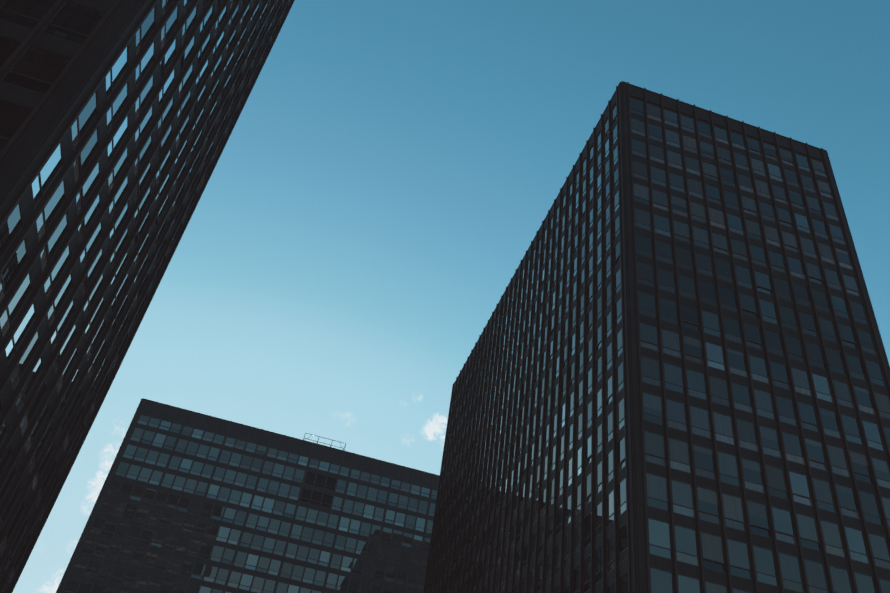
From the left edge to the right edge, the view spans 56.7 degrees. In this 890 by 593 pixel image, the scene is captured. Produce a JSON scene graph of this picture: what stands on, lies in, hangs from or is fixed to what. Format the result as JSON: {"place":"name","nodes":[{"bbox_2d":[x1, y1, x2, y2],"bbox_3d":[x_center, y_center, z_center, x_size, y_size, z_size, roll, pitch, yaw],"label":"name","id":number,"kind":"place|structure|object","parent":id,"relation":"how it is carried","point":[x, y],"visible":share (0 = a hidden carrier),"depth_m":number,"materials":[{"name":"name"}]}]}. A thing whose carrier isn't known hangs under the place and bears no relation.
{"place":"outdoors","nodes":[
{"label":"outdoors","id":0,"kind":"place"},
{"bbox_2d":[12,0,889,592],"label":"sky","id":1,"kind":"structure","parent":0,"point":[387,171],"materials":[{"name":"blue"}]},
{"bbox_3d":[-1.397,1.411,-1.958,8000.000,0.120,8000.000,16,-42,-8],"label":"ground","id":2,"kind":"structure","parent":0,"visible":0},
{"bbox_2d":[0,0,294,592],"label":"tower","id":3,"kind":"structure","parent":2,"relation":"on","point":[118,120],"depth_m":31.06,"materials":[{"name":"black metal"}]},
{"bbox_2d":[56,398,439,592],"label":"tower","id":4,"kind":"structure","parent":2,"relation":"on","point":[188,501],"depth_m":112.30,"materials":[{"name":"black glass"}]},
{"bbox_2d":[303,433,345,449],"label":"rooftop railing","id":5,"kind":"object","parent":4,"relation":"on","point":[324,443],"visible":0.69,"depth_m":122.79,"materials":[{"name":"metal"}]},
{"bbox_2d":[423,81,889,592],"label":"tower","id":6,"kind":"structure","parent":2,"relation":"on","point":[673,376],"depth_m":56.55,"materials":[{"name":"black metal"}]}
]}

